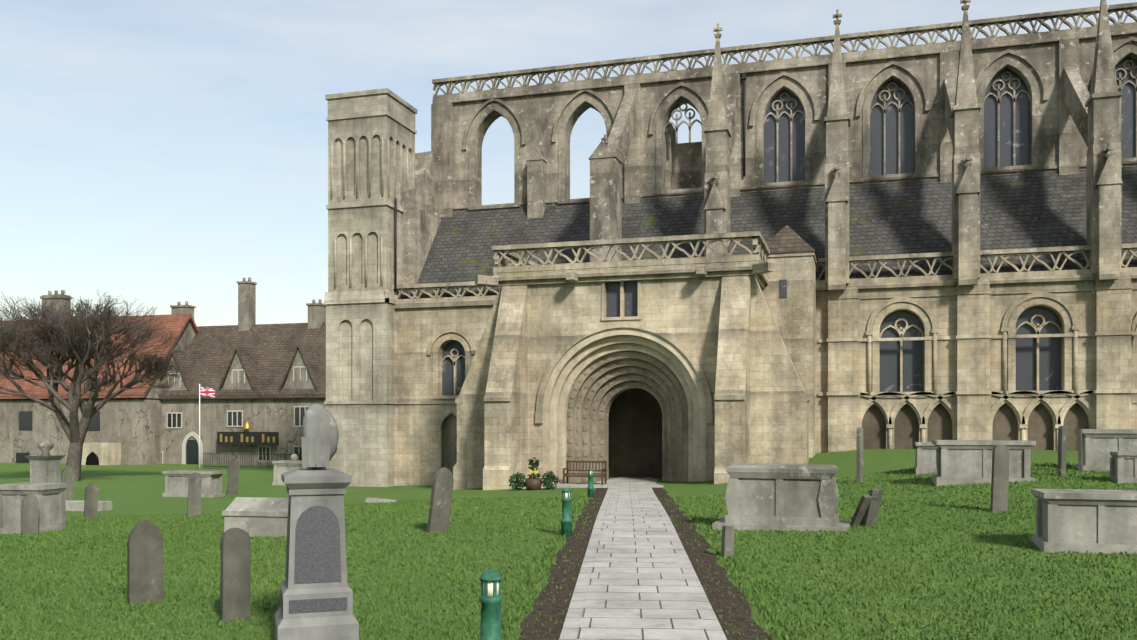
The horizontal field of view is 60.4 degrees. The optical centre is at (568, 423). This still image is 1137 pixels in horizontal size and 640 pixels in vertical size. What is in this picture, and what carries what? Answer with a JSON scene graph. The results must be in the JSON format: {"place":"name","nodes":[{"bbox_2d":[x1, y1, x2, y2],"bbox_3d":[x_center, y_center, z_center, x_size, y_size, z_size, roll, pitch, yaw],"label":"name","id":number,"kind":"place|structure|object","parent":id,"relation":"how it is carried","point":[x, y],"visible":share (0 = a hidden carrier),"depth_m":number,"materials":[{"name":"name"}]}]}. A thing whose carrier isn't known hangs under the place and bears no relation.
{"place":"outdoors","nodes":[
{"label":"outdoors","id":0,"kind":"place"},
{"bbox_2d":[199,384,199,467],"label":"flagpole","id":1,"kind":"object","parent":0,"point":[199,425],"visible":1,"depth_m":67.41,"materials":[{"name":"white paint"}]},
{"bbox_2d":[200,387,214,397],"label":"flag","id":2,"kind":"object","parent":1,"relation":"attached to","point":[207,391],"visible":1,"depth_m":67.23,"materials":[{"name":"multicoloured fabric"}]},
{"bbox_2d":[0,449,1136,639],"bbox_3d":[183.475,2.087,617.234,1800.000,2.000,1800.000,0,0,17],"label":"ground","id":3,"kind":"structure","parent":0,"point":[130,490],"depth_m":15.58,"materials":[{"name":"green plant"}]},
{"bbox_2d":[0,289,185,480],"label":"bare tree","id":4,"kind":"object","parent":3,"relation":"on","point":[73,343],"visible":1,"depth_m":50.49,"materials":[{"name":"brown plant"}]},
{"bbox_2d":[0,290,194,464],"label":"wing walls","id":5,"kind":"structure","parent":3,"relation":"on","point":[133,426],"depth_m":74.91,"materials":[{"name":"beige stone"}]},
{"bbox_2d":[16,378,99,462],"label":"wing glass","id":6,"kind":"object","parent":5,"relation":"in","point":[25,420],"visible":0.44,"depth_m":76.16,"materials":[{"name":"black glass"}]},
{"bbox_2d":[0,314,199,398],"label":"wing roof","id":7,"kind":"structure","parent":5,"relation":"on","point":[178,324],"depth_m":76.51,"materials":[{"name":"red tile"}]},
{"bbox_2d":[81,442,120,464],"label":"wing porch","id":8,"kind":"object","parent":3,"relation":"on","point":[108,453],"visible":0.5,"depth_m":72.79,"materials":[{"name":"beige stone"}]},
{"bbox_2d":[86,452,98,464],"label":"wing porch door","id":9,"kind":"structure","parent":8,"relation":"in","point":[92,458],"depth_m":72.70,"materials":[{"name":"black wood"}]},
{"bbox_2d":[161,277,325,464],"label":"hotel walls","id":10,"kind":"structure","parent":3,"relation":"on","point":[268,414],"depth_m":73.49,"materials":[{"name":"beige stone"}]},
{"bbox_2d":[161,366,308,463],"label":"hotel frames","id":11,"kind":"structure","parent":10,"relation":"in","point":[189,435],"depth_m":73.27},
{"bbox_2d":[161,407,307,463],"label":"house windows","id":12,"kind":"structure","parent":11,"relation":"in","point":[192,452],"depth_m":74.05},
{"bbox_2d":[159,322,325,398],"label":"tiled roof","id":13,"kind":"structure","parent":10,"relation":"on","point":[267,353],"depth_m":74.74,"materials":[{"name":"brown tile"}]},
{"bbox_2d":[220,421,274,441],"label":"gold sign","id":14,"kind":"object","parent":10,"relation":"attached to","point":[247,425],"visible":0.96,"depth_m":72.00,"materials":[{"name":"gold metal"}]},
{"bbox_2d":[217,432,278,444],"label":"sign","id":15,"kind":"object","parent":10,"relation":"attached to","point":[236,436],"visible":0.86,"depth_m":72.07,"materials":[{"name":"black wood"}]},
{"bbox_2d":[203,452,298,469],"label":"railing","id":16,"kind":"object","parent":3,"relation":"on","point":[249,454],"visible":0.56,"depth_m":65.97,"materials":[{"name":"black metal"}]},
{"bbox_2d":[275,404,358,639],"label":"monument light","id":17,"kind":"object","parent":3,"relation":"on","point":[315,482],"visible":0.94,"depth_m":8.97,"materials":[{"name":"grey stone"}]},
{"bbox_2d":[280,504,346,613],"bbox_3d":[-2.382,1.234,9.210,0.810,0.967,0.810,0,0,17],"label":"dark monument","id":18,"kind":"object","parent":17,"relation":"attached to","point":[317,547],"visible":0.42,"depth_m":8.96,"materials":[{"name":"grey stone"}]},
{"bbox_2d":[326,115,414,486],"bbox_3d":[-9.964,-5.238,49.667,3.360,19.650,3.360,0,0,17],"label":"turret","id":19,"kind":"object","parent":3,"relation":"on","point":[360,351],"visible":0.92,"depth_m":48.13,"materials":[{"name":"stone"}]},
{"bbox_2d":[324,88,417,403],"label":"tower mouldings","id":20,"kind":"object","parent":19,"relation":"attached to","point":[377,102],"depth_m":48.16,"materials":[{"name":"beige stone"}]},
{"bbox_2d":[395,199,396,291],"bbox_3d":[-8.545,-8.813,48.303,0.120,4.600,0.104,0,0,17],"label":"drainpipe","id":21,"kind":"object","parent":19,"relation":"attached to","point":[395,245],"visible":1,"depth_m":48.26,"materials":[{"name":"black metal"}]},
{"bbox_2d":[402,151,440,284],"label":"wall","id":22,"kind":"structure","parent":19,"relation":"attached to","point":[421,222],"depth_m":50.21,"materials":[{"name":"stone"}]},
{"bbox_2d":[508,457,557,489],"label":"shrubs","id":23,"kind":"object","parent":3,"relation":"on","point":[550,479],"visible":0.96,"depth_m":35.65,"materials":[{"name":"green plant"}]},
{"bbox_2d":[525,463,541,489],"bbox_3d":[-1.276,1.923,35.691,0.620,1.000,0.620,0,0,17],"label":"potted plant","id":24,"kind":"object","parent":3,"relation":"on","point":[533,484],"visible":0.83,"depth_m":35.46,"materials":[{"name":"brown ceramic"}]},
{"bbox_2d":[479,468,593,639],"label":"bollards","id":25,"kind":"object","parent":3,"relation":"on","point":[490,626],"visible":0.96,"depth_m":7.79,"materials":[{"name":"green metal"}]},
{"bbox_2d":[483,471,592,595],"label":"bollard lamps","id":26,"kind":"object","parent":25,"relation":"on","point":[490,588],"visible":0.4,"depth_m":7.81,"materials":[{"name":"beige glass"}]},
{"bbox_2d":[21,426,1082,621],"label":"headstones","id":27,"kind":"object","parent":3,"relation":"on","point":[145,561],"visible":0.81,"depth_m":18.64,"materials":[{"name":"stone"}]},
{"bbox_2d":[0,429,1136,553],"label":"chest tombs","id":28,"kind":"object","parent":3,"relation":"on","point":[783,497],"visible":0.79,"depth_m":19.10,"materials":[{"name":"stone"}]},
{"bbox_2d":[521,477,662,488],"bbox_3d":[2.686,2.525,40.140,7.100,0.324,8.200,0,0,17],"label":"porch apron","id":29,"kind":"object","parent":3,"relation":"on","point":[650,481],"visible":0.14,"depth_m":38.56,"materials":[{"name":"grey stone"}]},
{"bbox_2d":[563,460,606,484],"bbox_3d":[0.631,1.921,38.276,1.630,0.920,0.590,0,0,17],"label":"bench","id":30,"kind":"object","parent":29,"relation":"on","point":[601,474],"visible":0.92,"depth_m":38.30,"materials":[{"name":"brown wood"}]},
{"bbox_2d":[475,261,774,480],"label":"porch trim","id":31,"kind":"structure","parent":3,"relation":"on","point":[758,270],"depth_m":38.23,"materials":[{"name":"beige stone"}]},
{"bbox_2d":[542,328,705,481],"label":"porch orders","id":32,"kind":"object","parent":31,"relation":"attached to","point":[576,361],"visible":0.85,"depth_m":38.88,"materials":[{"name":"stone"}]},
{"bbox_2d":[567,351,687,481],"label":"carved porch orders","id":33,"kind":"object","parent":31,"relation":"attached to","point":[597,448],"visible":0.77,"depth_m":39.89,"materials":[{"name":"stone"}]},
{"bbox_2d":[568,352,687,471],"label":"arch carvings","id":34,"kind":"object","parent":33,"relation":"attached to","point":[641,385],"visible":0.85,"depth_m":39.73,"materials":[{"name":"stone"}]},
{"bbox_2d":[492,231,769,276],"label":"porch parapet","id":35,"kind":"structure","parent":31,"relation":"on","point":[518,262],"depth_m":38.15,"materials":[{"name":"beige stone"}]},
{"bbox_2d":[528,277,721,480],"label":"wall","id":36,"kind":"structure","parent":3,"relation":"on","point":[685,312],"depth_m":38.69,"materials":[{"name":"beige stone"}]},
{"bbox_2d":[559,487,726,639],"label":"path kerb","id":37,"kind":"structure","parent":3,"relation":"on","point":[569,631],"depth_m":12.58,"materials":[{"name":"grey stone"}]},
{"bbox_2d":[518,488,772,639],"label":"path soil","id":38,"kind":"structure","parent":3,"relation":"on","point":[708,582],"depth_m":12.68,"materials":[{"name":"brown soil"}]},
{"bbox_2d":[576,481,710,639],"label":"path slabs","id":39,"kind":"structure","parent":38,"relation":"on","point":[638,588],"depth_m":12.62,"materials":[{"name":"grey stone"}]},
{"bbox_2d":[761,251,817,457],"bbox_3d":[9.376,-1.488,41.812,2.360,11.150,2.960,0,0,17],"label":"stair turret","id":40,"kind":"object","parent":3,"relation":"on","point":[794,314],"visible":0.39,"depth_m":40.34,"materials":[{"name":"beige stone"}]},
{"bbox_2d":[779,279,786,297],"bbox_3d":[8.895,-5.588,40.484,0.300,0.750,0.080,0,0,17],"label":"window","id":41,"kind":"structure","parent":40,"relation":"in","point":[782,288],"depth_m":40.44,"materials":[{"name":"grey glass"}]},
{"bbox_2d":[766,225,817,260],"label":"stair roof","id":42,"kind":"structure","parent":40,"relation":"on","point":[786,239],"depth_m":40.81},
{"bbox_2d":[0,0,1136,325],"label":"sky","id":43,"kind":"structure","parent":0,"point":[162,154],"materials":[{"name":"blue"}]},
{"bbox_2d":[608,388,661,477],"bbox_3d":[3.570,0.037,43.268,5.600,6.500,0.100,0,0,17],"label":"doorway","id":44,"kind":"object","parent":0,"point":[635,433],"visible":0.14,"depth_m":43.39,"materials":[{"name":"brown wood"}]},
{"bbox_2d":[394,273,1136,485],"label":"aisle wall","id":45,"kind":"structure","parent":0,"point":[418,448],"depth_m":42.50,"materials":[{"name":"beige stone"}]},
{"bbox_2d":[443,414,456,474],"bbox_3d":[-5.612,1.387,47.816,1.400,4.400,0.050,0,0,17],"label":"blocked door","id":46,"kind":"structure","parent":45,"relation":"attached to","point":[450,444],"depth_m":47.84,"materials":[{"name":"stone"}]},
{"bbox_2d":[442,306,1060,395],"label":"aisle windows","id":47,"kind":"structure","parent":45,"relation":"in","point":[1049,363],"depth_m":41.89,"materials":[{"name":"grey glass"}]},
{"bbox_2d":[393,243,1136,303],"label":"aisle parapet","id":48,"kind":"structure","parent":45,"relation":"on","point":[1063,250],"depth_m":41.34,"materials":[{"name":"beige stone"}]},
{"bbox_2d":[862,403,1088,449],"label":"niche backs","id":49,"kind":"object","parent":45,"relation":"attached to","point":[1004,427],"visible":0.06,"depth_m":41.34,"materials":[{"name":"stone"}]},
{"bbox_2d":[401,166,1136,298],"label":"aisle roof","id":50,"kind":"structure","parent":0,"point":[1037,210],"depth_m":45.28,"materials":[{"name":"grey tile"}]},
{"bbox_2d":[588,0,1122,290],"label":"buttresses","id":51,"kind":"structure","parent":50,"relation":"on","point":[1094,113],"depth_m":41.57,"materials":[{"name":"stone"}]},
{"bbox_2d":[431,27,1136,217],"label":"wall","id":52,"kind":"structure","parent":51,"relation":"attached to","point":[442,133],"depth_m":47.60,"materials":[{"name":"beige stone"}]},
{"bbox_2d":[666,124,701,189],"bbox_3d":[5.878,-12.963,50.980,3.000,5.100,2.000,0,0,17],"label":"blocked window infill","id":53,"kind":"object","parent":52,"relation":"attached to","point":[683,165],"visible":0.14,"depth_m":50.45,"materials":[{"name":"stone"}]},
{"bbox_2d":[742,73,746,175],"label":"clerestory pipes","id":54,"kind":"object","parent":52,"relation":"attached to","point":[744,77],"visible":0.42,"depth_m":47.83,"materials":[{"name":"black metal"}]},
{"bbox_2d":[432,2,1136,99],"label":"parapet","id":55,"kind":"structure","parent":52,"relation":"on","point":[679,57],"depth_m":47.25,"materials":[{"name":"beige stone"}]},
{"bbox_2d":[764,57,1136,182],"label":"clerestory glass","id":56,"kind":"object","parent":52,"relation":"in","point":[1022,129],"visible":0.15,"depth_m":46.29,"materials":[{"name":"grey glass"}]}
]}

